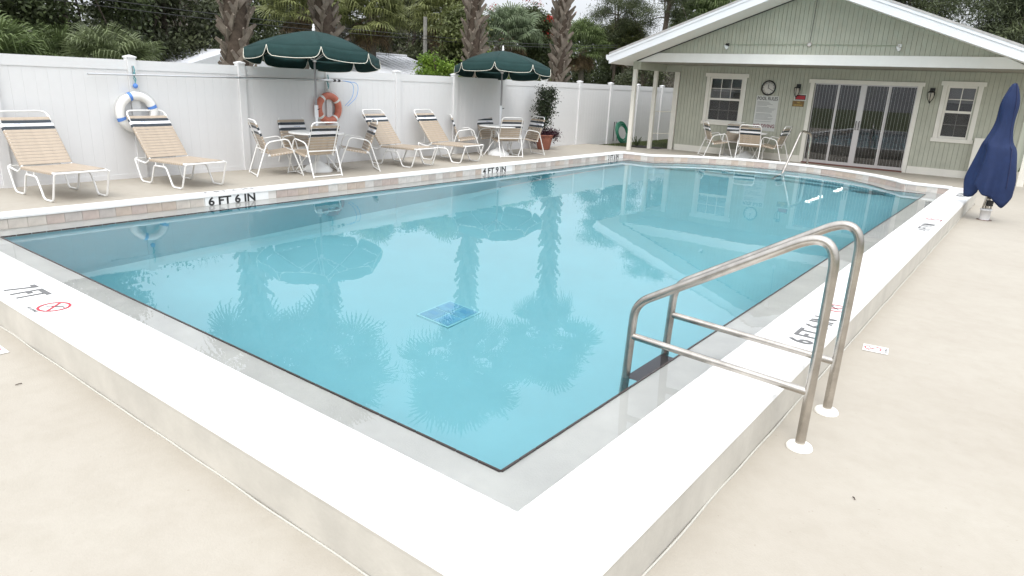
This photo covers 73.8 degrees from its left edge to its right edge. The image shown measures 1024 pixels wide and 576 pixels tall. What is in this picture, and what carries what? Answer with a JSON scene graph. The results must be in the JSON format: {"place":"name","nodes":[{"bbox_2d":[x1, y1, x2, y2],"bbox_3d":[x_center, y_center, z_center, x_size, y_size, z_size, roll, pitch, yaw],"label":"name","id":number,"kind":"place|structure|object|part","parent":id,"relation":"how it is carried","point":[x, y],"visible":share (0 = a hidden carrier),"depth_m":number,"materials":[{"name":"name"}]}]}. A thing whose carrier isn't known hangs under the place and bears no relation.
{"place":"outdoors","nodes":[
{"label":"outdoors","id":0,"kind":"place"},
{"bbox_2d":[0,144,1023,575],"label":"pool deck","id":1,"kind":"structure","parent":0,"point":[918,448],"depth_m":3.12,"materials":[{"name":"paint"}]},
{"bbox_2d":[0,346,8,353],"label":"no diving decal","id":2,"kind":"object","parent":1,"relation":"on","point":[3,350],"visible":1,"depth_m":4.08,"materials":[{"name":"white"}]},
{"bbox_2d":[0,110,109,201],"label":"chaise lounger","id":3,"kind":"object","parent":1,"relation":"on","point":[44,129],"visible":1,"depth_m":9.40,"materials":[{"name":"beige plastic"}]},
{"bbox_2d":[126,110,226,188],"bbox_3d":[-5.248,-2.184,10.655,1.564,1.085,0.701,13,20,31],"label":"chaise lounger","id":4,"kind":"object","parent":1,"relation":"on","point":[152,144],"visible":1,"depth_m":10.75,"materials":[{"name":"beige plastic"}]},
{"bbox_2d":[248,118,303,176],"bbox_3d":[-4.210,-2.505,12.107,0.824,0.963,0.626,-8,20,-31],"label":"patio chair","id":5,"kind":"object","parent":1,"relation":"on","point":[273,152],"visible":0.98,"depth_m":12.02,"materials":[{"name":"beige plastic"}]},
{"bbox_2d":[277,117,329,169],"bbox_3d":[-3.997,-2.777,13.045,0.824,0.963,0.626,15,21,35],"label":"patio chair","id":6,"kind":"object","parent":1,"relation":"on","point":[285,124],"visible":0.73,"depth_m":13.07,"materials":[{"name":"beige fabric"}]},
{"bbox_2d":[287,122,342,177],"bbox_3d":[-3.558,-2.522,12.262,0.824,0.963,0.626,16,21,37],"label":"patio chair","id":7,"kind":"object","parent":1,"relation":"on","point":[321,148],"visible":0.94,"depth_m":12.10,"materials":[{"name":"beige plastic"}]},
{"bbox_2d":[288,130,344,173],"bbox_3d":[-3.647,-2.554,12.771,1.012,0.731,1.012,15,21,35],"label":"round patio table","id":8,"kind":"object","parent":1,"relation":"on","point":[319,167],"visible":0.51,"depth_m":12.68,"materials":[{"name":"white"}]},
{"bbox_2d":[243,24,380,159],"bbox_3d":[-3.589,-3.527,12.421,2.272,2.424,2.263,3,17,0],"label":"patio umbrella","id":9,"kind":"object","parent":8,"relation":"on","point":[319,51],"visible":1,"depth_m":11.68,"materials":[{"name":"green fabric"}]},
{"bbox_2d":[333,119,380,171],"bbox_3d":[-3.010,-2.764,13.149,0.824,0.963,0.626,-4,18,-22],"label":"patio chair","id":10,"kind":"object","parent":1,"relation":"on","point":[365,144],"visible":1,"depth_m":13.07,"materials":[{"name":"beige plastic"}]},
{"bbox_2d":[362,109,437,167],"bbox_3d":[-2.362,-3.144,14.286,1.565,1.085,0.701,12,19,30],"label":"chaise lounger","id":11,"kind":"object","parent":1,"relation":"on","point":[384,135],"visible":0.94,"depth_m":14.37,"materials":[{"name":"beige fabric"}]},
{"bbox_2d":[414,109,483,163],"bbox_3d":[-1.443,-3.439,15.403,1.564,1.085,0.701,13,20,31],"label":"chaise lounger","id":12,"kind":"object","parent":1,"relation":"on","point":[434,132],"visible":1,"depth_m":15.48,"materials":[{"name":"beige fabric"}]},
{"bbox_2d":[449,114,481,155],"bbox_3d":[-1.158,-3.770,16.774,0.824,0.963,0.626,-1,17,-10],"label":"patio chair","id":13,"kind":"object","parent":1,"relation":"on","point":[469,138],"visible":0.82,"depth_m":16.54,"materials":[{"name":"beige plastic"}]},
{"bbox_2d":[0,151,976,575],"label":"swimming pool","id":14,"kind":"structure","parent":1,"relation":"in","point":[636,497],"depth_m":3.00,"materials":[{"name":"white concrete"}]},
{"bbox_2d":[3,284,71,311],"bbox_3d":[-3.033,0.066,4.349,0.671,0.001,0.208,15,21,35],"label":"depth marking","id":15,"kind":"object","parent":14,"relation":"on","point":[43,291],"visible":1,"depth_m":4.42,"materials":[{"name":"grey paint"}]},
{"bbox_2d":[204,188,254,192],"bbox_3d":[-3.550,-1.222,8.549,0.087,0.001,0.676,15,21,35],"label":"depth marking","id":16,"kind":"object","parent":14,"relation":"on","point":[234,189],"visible":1,"depth_m":8.61,"materials":[{"name":"white tile"}]},
{"bbox_2d":[0,158,941,511],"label":"pool water","id":17,"kind":"structure","parent":14,"relation":"in","point":[484,318],"depth_m":5.51,"materials":[{"name":"blue liquid"}]},
{"bbox_2d":[789,304,842,343],"bbox_3d":[2.078,0.230,4.582,0.188,0.001,1.023,15,21,35],"label":"depth marking","id":18,"kind":"object","parent":14,"relation":"on","point":[798,331],"visible":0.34,"depth_m":4.39,"materials":[{"name":"grey paint"}]},
{"bbox_2d":[918,218,941,230],"bbox_3d":[5.160,-0.790,8.438,0.185,0.001,1.095,15,21,35],"label":"depth marking","id":19,"kind":"object","parent":14,"relation":"on","point":[928,224],"visible":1,"depth_m":8.36,"materials":[{"name":"grey paint"}]},
{"bbox_2d":[476,117,512,152],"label":"patio chair","id":20,"kind":"object","parent":1,"relation":"on","point":[483,131],"visible":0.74,"depth_m":17.52,"materials":[{"name":"beige fabric"}]},
{"bbox_2d":[479,124,514,155],"bbox_3d":[-0.326,-3.696,17.071,1.012,0.731,1.012,9,18,19],"label":"round patio table","id":21,"kind":"object","parent":1,"relation":"on","point":[495,152],"visible":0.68,"depth_m":16.98,"materials":[{"name":"white plastic"}]},
{"bbox_2d":[454,46,550,146],"bbox_3d":[-0.268,-4.670,16.720,2.272,2.424,2.264,-2,17,-15],"label":"patio umbrella","id":22,"kind":"object","parent":21,"relation":"on","point":[502,65],"visible":0.97,"depth_m":15.94,"materials":[{"name":"green fabric"}]},
{"bbox_2d":[488,117,523,156],"bbox_3d":[-0.150,-3.773,16.936,0.626,0.963,0.824,-5,18,-24],"label":"patio chair","id":23,"kind":"object","parent":1,"relation":"on","point":[509,134],"visible":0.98,"depth_m":16.69,"materials":[{"name":"beige fabric"}]},
{"bbox_2d":[506,116,544,155],"bbox_3d":[0.355,-3.901,17.441,0.824,0.963,0.626,-8,20,-31],"label":"patio chair","id":24,"kind":"object","parent":1,"relation":"on","point":[534,130],"visible":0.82,"depth_m":17.46,"materials":[{"name":"beige plastic"}]},
{"bbox_2d":[528,83,563,149],"bbox_3d":[0.895,-4.778,18.872,0.889,1.854,1.065,15,21,35],"label":"potted shrub","id":25,"kind":"object","parent":1,"relation":"on","point":[545,101],"visible":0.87,"depth_m":18.82,"materials":[{"name":"green plant"}]},
{"bbox_2d":[631,145,662,148],"bbox_3d":[4.208,-4.427,21.399,1.052,0.012,0.581,15,21,35],"label":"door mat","id":26,"kind":"object","parent":1,"relation":"on","point":[641,146],"depth_m":21.32,"materials":[{"name":"grey"}]},
{"bbox_2d":[698,121,731,157],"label":"patio chair","id":27,"kind":"object","parent":1,"relation":"on","point":[707,131],"visible":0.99,"depth_m":19.35,"materials":[{"name":"beige plastic"}]},
{"bbox_2d":[719,122,748,157],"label":"patio chair","id":28,"kind":"object","parent":1,"relation":"on","point":[734,136],"visible":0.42,"depth_m":19.64,"materials":[{"name":"beige plastic"}]},
{"bbox_2d":[621,221,863,453],"bbox_3d":[1.209,0.490,3.821,1.098,1.821,0.645,15,21,35],"label":"pool handrail","id":29,"kind":"object","parent":1,"relation":"on","point":[799,444],"visible":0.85,"depth_m":3.54,"materials":[{"name":"silver metal"}]},
{"bbox_2d":[730,131,766,158],"bbox_3d":[6.574,-3.994,19.106,1.012,0.731,1.012,3,17,3],"label":"round patio table","id":30,"kind":"object","parent":1,"relation":"on","point":[745,155],"visible":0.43,"depth_m":19.00,"materials":[{"name":"white"}]},
{"bbox_2d":[734,124,763,159],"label":"patio chair","id":31,"kind":"object","parent":1,"relation":"on","point":[749,132],"visible":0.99,"depth_m":18.34,"materials":[{"name":"beige fabric"}]},
{"bbox_2d":[752,126,791,161],"bbox_3d":[7.147,-3.975,18.716,0.824,0.963,0.626,16,21,37],"label":"patio chair","id":32,"kind":"object","parent":1,"relation":"on","point":[781,138],"visible":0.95,"depth_m":18.60,"materials":[{"name":"beige plastic"}]},
{"bbox_2d":[782,130,811,172],"bbox_3d":[6.077,-2.661,14.894,0.146,1.503,2.181,17,22,39],"label":"step grab rail","id":33,"kind":"object","parent":1,"relation":"on","point":[794,146],"visible":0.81,"depth_m":15.03,"materials":[{"name":"silver metal"}]},
{"bbox_2d":[606,0,1023,186],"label":"pool house","id":34,"kind":"structure","parent":1,"relation":"on","point":[718,84],"depth_m":17.34,"materials":[{"name":"green"}]},
{"bbox_2d":[706,77,743,122],"bbox_3d":[6.206,-5.477,19.834,0.982,1.252,0.130,15,21,35],"label":"window frame","id":35,"kind":"structure","parent":34,"relation":"in","point":[724,84],"depth_m":19.79,"materials":[{"name":"white wood"}]},
{"bbox_2d":[752,95,778,131],"bbox_3d":[7.122,-4.904,19.151,0.621,0.952,0.008,15,21,35],"label":"pool rules sign","id":36,"kind":"object","parent":34,"relation":"attached to","point":[765,113],"visible":0.98,"depth_m":19.14,"materials":[{"name":"white plastic"}]},
{"bbox_2d":[761,80,775,94],"bbox_3d":[7.130,-5.561,18.949,0.405,0.405,0.042,15,21,35],"label":"wall clock","id":37,"kind":"object","parent":34,"relation":"attached to","point":[768,87],"depth_m":18.95,"materials":[{"name":"black paint"}]},
{"bbox_2d":[794,84,800,97],"bbox_3d":[7.708,-5.326,18.436,0.170,0.364,0.215,15,21,35],"label":"wall lantern","id":38,"kind":"object","parent":34,"relation":"attached to","point":[797,88],"depth_m":18.40,"materials":[{"name":"black paint"}]},
{"bbox_2d":[792,101,803,106],"bbox_3d":[7.796,-5.021,18.580,0.301,0.150,0.008,15,21,35],"label":"no smoking sign","id":39,"kind":"object","parent":34,"relation":"attached to","point":[798,103],"visible":1,"depth_m":18.57,"materials":[{"name":"brown wood"}]},
{"bbox_2d":[794,94,806,100],"bbox_3d":[7.832,-5.176,18.509,0.306,0.160,0.010,15,21,35],"label":"red notice sign","id":40,"kind":"object","parent":34,"relation":"attached to","point":[802,97],"visible":1,"depth_m":18.49,"materials":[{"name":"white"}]},
{"bbox_2d":[724,0,901,50],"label":"gable lighting","id":41,"kind":"object","parent":34,"relation":"attached to","point":[809,44],"visible":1,"depth_m":16.54,"materials":[{"name":"grey"}]},
{"bbox_2d":[803,83,838,162],"bbox_3d":[8.333,-4.439,18.390,0.610,2.069,0.040,15,21,35],"label":"door panel","id":42,"kind":"structure","parent":34,"relation":"in","point":[804,159],"depth_m":18.41,"materials":[{"name":"silver metal"}]},
{"bbox_2d":[826,84,864,165],"bbox_3d":[8.783,-4.301,17.999,0.610,2.069,0.084,15,21,35],"label":"door panel","id":43,"kind":"structure","parent":34,"relation":"in","point":[862,86],"depth_m":17.99,"materials":[{"name":"silver metal"}]},
{"bbox_2d":[850,85,890,167],"bbox_3d":[9.264,-4.173,17.646,0.610,2.069,0.084,15,21,35],"label":"door panel","id":44,"kind":"structure","parent":34,"relation":"in","point":[852,163],"depth_m":17.69,"materials":[{"name":"silver metal"}]},
{"bbox_2d":[875,86,917,170],"bbox_3d":[9.777,-4.055,17.334,0.610,2.069,0.040,15,21,35],"label":"door panel","id":45,"kind":"structure","parent":34,"relation":"in","point":[877,166],"depth_m":17.36,"materials":[{"name":"silver metal"}]},
{"bbox_2d":[927,88,935,102],"bbox_3d":[10.203,-4.681,16.605,0.170,0.364,0.215,15,21,35],"label":"wall lantern","id":46,"kind":"object","parent":34,"relation":"attached to","point":[931,94],"depth_m":16.57,"materials":[{"name":"black paint"}]},
{"bbox_2d":[937,86,977,139],"bbox_3d":[10.788,-4.239,16.489,0.631,1.232,0.130,15,21,35],"label":"window frame","id":47,"kind":"structure","parent":34,"relation":"in","point":[958,94],"depth_m":16.45,"materials":[{"name":"white wood"}]},
{"bbox_2d":[862,344,888,354],"bbox_3d":[2.539,0.425,4.761,0.159,0.003,0.142,12,19,28],"label":"no diving decal","id":48,"kind":"object","parent":1,"relation":"on","point":[873,348],"visible":1,"depth_m":4.76,"materials":[{"name":"white"}]},
{"bbox_2d":[967,138,984,170],"bbox_3d":[11.149,-3.073,16.288,0.341,0.982,0.185,15,21,35],"label":"utility cabinet","id":49,"kind":"object","parent":1,"relation":"on","point":[977,144],"visible":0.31,"depth_m":16.20,"materials":[{"name":"white plastic"}]},
{"bbox_3d":[11.104,-3.251,16.161,0.301,0.491,0.009,15,21,35],"label":"cabinet door","id":50,"kind":"part","parent":49,"relation":"part of","materials":[{"name":"white plastic"}]},
{"bbox_2d":[963,83,1019,220],"bbox_3d":[7.162,-1.979,10.024,0.613,1.983,0.599,-1,17,-10],"label":"pool lift","id":51,"kind":"object","parent":1,"relation":"on","point":[991,173],"visible":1,"depth_m":9.91,"materials":[{"name":"blue fabric"}]},
{"bbox_2d":[45,0,1015,81],"label":"sky","id":52,"kind":"structure","parent":0,"point":[580,5],"materials":[{"name":"white"}]},
{"label":"ground","id":53,"kind":"structure","parent":0,"visible":0},
{"bbox_2d":[0,4,59,55],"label":"sabal palm","id":54,"kind":"object","parent":53,"relation":"on","point":[14,39],"visible":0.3,"depth_m":14.54,"materials":[{"name":"green plant"}]},
{"bbox_2d":[17,17,93,57],"bbox_3d":[-12.454,-5.792,18.879,2.329,3.259,2.240,15,21,35],"label":"sabal palm","id":55,"kind":"object","parent":53,"relation":"on","point":[55,37],"visible":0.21,"depth_m":18.25,"materials":[{"name":"green plant"}]},
{"bbox_2d":[0,0,183,60],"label":"broadleaf tree","id":56,"kind":"object","parent":53,"relation":"on","point":[31,12],"visible":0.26,"depth_m":20.20,"materials":[{"name":"green plant"}]},
{"bbox_2d":[56,20,169,61],"bbox_3d":[-10.025,-5.083,17.173,2.668,3.097,2.489,15,21,35],"label":"sabal palm","id":57,"kind":"object","parent":53,"relation":"on","point":[97,44],"visible":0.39,"depth_m":16.45,"materials":[{"name":"green plant"}]},
{"bbox_2d":[81,0,253,61],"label":"broadleaf tree","id":58,"kind":"object","parent":53,"relation":"on","point":[195,35],"visible":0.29,"depth_m":23.79,"materials":[{"name":"green plant"}]},
{"bbox_2d":[148,0,224,47],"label":"bare tree","id":59,"kind":"object","parent":53,"relation":"on","point":[180,22],"visible":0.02,"depth_m":27.59,"materials":[{"name":"green plant"}]},
{"bbox_2d":[162,49,270,66],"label":"neighbour house","id":60,"kind":"structure","parent":53,"relation":"on","point":[210,56],"depth_m":22.73,"materials":[{"name":"grey"}]},
{"bbox_2d":[173,0,291,60],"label":"broadleaf tree","id":61,"kind":"object","parent":53,"relation":"on","point":[259,28],"visible":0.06,"depth_m":32.27,"materials":[{"name":"green plant"}]},
{"bbox_2d":[215,0,256,65],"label":"sabal palm","id":62,"kind":"object","parent":53,"relation":"on","point":[235,30],"visible":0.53,"depth_m":14.62,"materials":[{"name":"brown plant"}]},
{"bbox_2d":[251,0,348,68],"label":"sabal palm","id":63,"kind":"object","parent":53,"relation":"on","point":[300,12],"visible":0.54,"depth_m":27.07,"materials":[{"name":"green plant"}]},
{"bbox_2d":[268,0,364,43],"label":"broadleaf tree","id":64,"kind":"object","parent":53,"relation":"on","point":[311,16],"visible":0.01,"depth_m":41.12,"materials":[{"name":"green plant"}]},
{"bbox_2d":[284,9,365,69],"bbox_3d":[-8.190,-11.036,31.225,5.544,7.730,5.650,15,21,35],"label":"bare tree","id":65,"kind":"object","parent":53,"relation":"on","point":[345,27],"visible":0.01,"depth_m":31.00,"materials":[{"name":"green plant"}]},
{"bbox_2d":[307,0,349,40],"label":"sabal palm","id":66,"kind":"object","parent":53,"relation":"on","point":[323,18],"visible":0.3,"depth_m":16.52,"materials":[{"name":"brown plant"}]},
{"bbox_2d":[0,0,674,87],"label":"distant woodland","id":67,"kind":"object","parent":53,"relation":"on","point":[574,77],"depth_m":65.97,"materials":[{"name":"green plant"}]},
{"bbox_2d":[0,53,679,187],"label":"vinyl fence","id":68,"kind":"object","parent":53,"relation":"on","point":[75,101],"visible":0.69,"depth_m":12.50,"materials":[{"name":"white plastic"}]},
{"bbox_2d":[133,66,137,87],"bbox_3d":[-5.926,-3.310,10.700,0.076,0.340,0.074,15,21,35],"label":"rope float","id":69,"kind":"object","parent":68,"relation":"hanging from","point":[135,85],"visible":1,"depth_m":10.70,"materials":[{"name":"blue"}]},
{"bbox_2d":[113,81,159,134],"bbox_3d":[-5.958,-2.881,10.813,0.138,0.904,0.708,15,21,35],"label":"life ring","id":70,"kind":"object","parent":68,"relation":"hanging from","point":[125,99],"visible":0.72,"depth_m":10.69,"materials":[{"name":"white plastic"}]},
{"bbox_2d":[317,82,342,125],"bbox_3d":[-3.671,-3.693,13.643,0.143,0.880,0.689,15,21,35],"label":"life ring","id":71,"kind":"object","parent":68,"relation":"hanging from","point":[323,98],"visible":0.92,"depth_m":13.63,"materials":[{"name":"orange plastic"}]},
{"bbox_2d":[613,121,627,142],"bbox_3d":[3.601,-5.195,22.679,0.402,0.695,0.843,15,21,35],"label":"garden hose","id":72,"kind":"object","parent":68,"relation":"hanging from","point":[618,126],"visible":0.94,"depth_m":22.58,"materials":[{"name":"teal rubber"}]},
{"bbox_3d":[-5.914,-3.395,10.668,0.090,0.155,0.024,15,21,35],"label":"pole hook","id":73,"kind":"object","parent":68,"relation":"attached to","visible":0},
{"bbox_2d":[87,73,357,105],"bbox_3d":[-4.761,-3.520,12.181,0.050,0.526,5.139,15,21,35],"label":"telescopic pole","id":74,"kind":"object","parent":73,"relation":"on","point":[264,78],"visible":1,"depth_m":11.89,"materials":[{"name":"silver metal"}]},
{"bbox_2d":[310,53,419,74],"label":"neighbour house","id":75,"kind":"structure","parent":53,"relation":"on","point":[403,64],"depth_m":31.95,"materials":[{"name":"grey"}]},
{"bbox_2d":[335,0,414,56],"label":"sabal palm","id":76,"kind":"object","parent":53,"relation":"on","point":[384,10],"visible":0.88,"depth_m":29.68,"materials":[{"name":"green plant"}]},
{"bbox_2d":[354,16,412,53],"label":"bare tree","id":77,"kind":"object","parent":53,"relation":"on","point":[377,51],"visible":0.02,"depth_m":41.91,"materials":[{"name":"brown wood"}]},
{"bbox_2d":[378,20,422,53],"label":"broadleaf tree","id":78,"kind":"object","parent":53,"relation":"on","point":[406,41],"visible":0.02,"depth_m":48.44,"materials":[{"name":"green plant"}]},
{"bbox_2d":[365,0,444,60],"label":"broadleaf tree","id":79,"kind":"object","parent":53,"relation":"on","point":[415,49],"visible":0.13,"depth_m":37.00,"materials":[{"name":"green plant"}]},
{"bbox_2d":[423,17,426,64],"bbox_3d":[-3.593,-8.793,28.111,0.190,4.459,0.181,15,21,35],"label":"utility pole","id":80,"kind":"object","parent":53,"relation":"on","point":[424,34],"visible":0.4,"depth_m":27.61,"materials":[{"name":"grey wood"}]},
{"bbox_2d":[56,0,616,47],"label":"overhead cable","id":81,"kind":"object","parent":80,"relation":"attached to","point":[269,25],"visible":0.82,"depth_m":21.83,"materials":[{"name":"black paint"}]},
{"bbox_2d":[107,0,612,45],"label":"overhead cable","id":82,"kind":"object","parent":80,"relation":"attached to","point":[335,27],"visible":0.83,"depth_m":23.22,"materials":[{"name":"black paint"}]},
{"bbox_2d":[412,50,461,75],"bbox_3d":[-3.016,-7.677,26.635,2.777,3.224,2.731,5,17,7],"label":"shrub","id":83,"kind":"object","parent":53,"relation":"on","point":[433,66],"visible":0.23,"depth_m":26.26,"materials":[{"name":"green plant"}]},
{"bbox_2d":[401,0,487,52],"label":"sabal palm","id":84,"kind":"object","parent":53,"relation":"on","point":[424,8],"visible":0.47,"depth_m":31.61,"materials":[{"name":"green plant"}]},
{"bbox_2d":[421,0,493,73],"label":"broadleaf tree","id":85,"kind":"object","parent":53,"relation":"on","point":[453,51],"visible":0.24,"depth_m":29.61,"materials":[{"name":"green plant"}]},
{"bbox_2d":[460,0,489,77],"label":"sabal palm","id":86,"kind":"object","parent":53,"relation":"on","point":[474,41],"visible":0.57,"depth_m":20.34,"materials":[{"name":"brown plant"}]},
{"bbox_2d":[487,28,511,51],"bbox_3d":[-1.353,-10.636,36.284,4.618,5.809,4.911,-2,17,-14],"label":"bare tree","id":87,"kind":"object","parent":53,"relation":"on","point":[494,49],"depth_m":35.41,"materials":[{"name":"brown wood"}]},
{"bbox_2d":[482,0,544,79],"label":"sabal palm","id":88,"kind":"object","parent":53,"relation":"on","point":[510,22],"visible":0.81,"depth_m":38.57,"materials":[{"name":"green plant"}]},
{"bbox_2d":[487,0,580,81],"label":"broadleaf tree","id":89,"kind":"object","parent":53,"relation":"on","point":[545,26],"visible":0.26,"depth_m":41.23,"materials":[{"name":"green plant"}]},
{"bbox_2d":[547,0,575,81],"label":"sabal palm","id":90,"kind":"object","parent":53,"relation":"on","point":[559,55],"visible":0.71,"depth_m":23.90,"materials":[{"name":"brown plant"}]},
{"bbox_2d":[565,14,612,82],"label":"sabal palm","id":91,"kind":"object","parent":53,"relation":"on","point":[588,32],"visible":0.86,"depth_m":48.33,"materials":[{"name":"green plant"}]},
{"bbox_2d":[580,0,653,83],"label":"pine tree","id":92,"kind":"object","parent":53,"relation":"on","point":[606,8],"visible":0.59,"depth_m":49.60,"materials":[{"name":"green plant"}]},
{"bbox_2d":[585,17,648,85],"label":"broadleaf tree","id":93,"kind":"object","parent":53,"relation":"on","point":[606,68],"visible":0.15,"depth_m":56.60,"materials":[{"name":"green plant"}]},
{"bbox_2d":[602,15,646,75],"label":"sabal palm","id":94,"kind":"object","parent":53,"relation":"on","point":[628,39],"visible":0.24,"depth_m":50.63,"materials":[{"name":"green plant"}]},
{"bbox_2d":[599,139,667,148],"bbox_3d":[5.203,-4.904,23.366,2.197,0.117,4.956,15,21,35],"label":"bed grass","id":95,"kind":"structure","parent":53,"relation":"on","point":[654,145],"depth_m":23.08,"materials":[{"name":"green plant"}]},
{"bbox_2d":[633,136,645,145],"bbox_3d":[3.938,-4.626,21.630,0.816,0.337,0.821,15,21,35],"label":"strappy plant","id":96,"kind":"object","parent":95,"relation":"on","point":[636,143],"visible":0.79,"depth_m":21.57,"materials":[{"name":"green plant"}]},
{"bbox_2d":[604,66,670,86],"bbox_3d":[6.400,-9.920,34.647,3.615,3.724,3.006,15,21,35],"label":"broadleaf tree","id":97,"kind":"object","parent":53,"relation":"on","point":[622,79],"visible":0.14,"depth_m":34.30,"materials":[{"name":"green plant"}]},
{"bbox_2d":[614,30,680,87],"bbox_3d":[7.983,-11.089,37.868,5.654,6.290,4.943,15,21,35],"label":"bare tree","id":98,"kind":"object","parent":53,"relation":"on","point":[668,85],"visible":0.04,"depth_m":37.34,"materials":[{"name":"plant"}]},
{"bbox_2d":[611,0,701,36],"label":"pine tree","id":99,"kind":"object","parent":53,"relation":"on","point":[668,6],"visible":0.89,"depth_m":46.60,"materials":[{"name":"green plant"}]},
{"bbox_2d":[668,0,734,27],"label":"sabal palm","id":100,"kind":"object","parent":53,"relation":"on","point":[705,6],"visible":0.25,"depth_m":48.60,"materials":[{"name":"green plant"}]},
{"bbox_2d":[844,0,979,110],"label":"pine tree","id":101,"kind":"object","parent":53,"relation":"on","point":[935,7],"visible":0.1,"depth_m":28.05,"materials":[{"name":"green plant"}]},
{"bbox_2d":[897,0,1023,127],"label":"pine tree","id":102,"kind":"object","parent":53,"relation":"on","point":[1009,24],"visible":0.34,"depth_m":25.01,"materials":[{"name":"green plant"}]}
]}

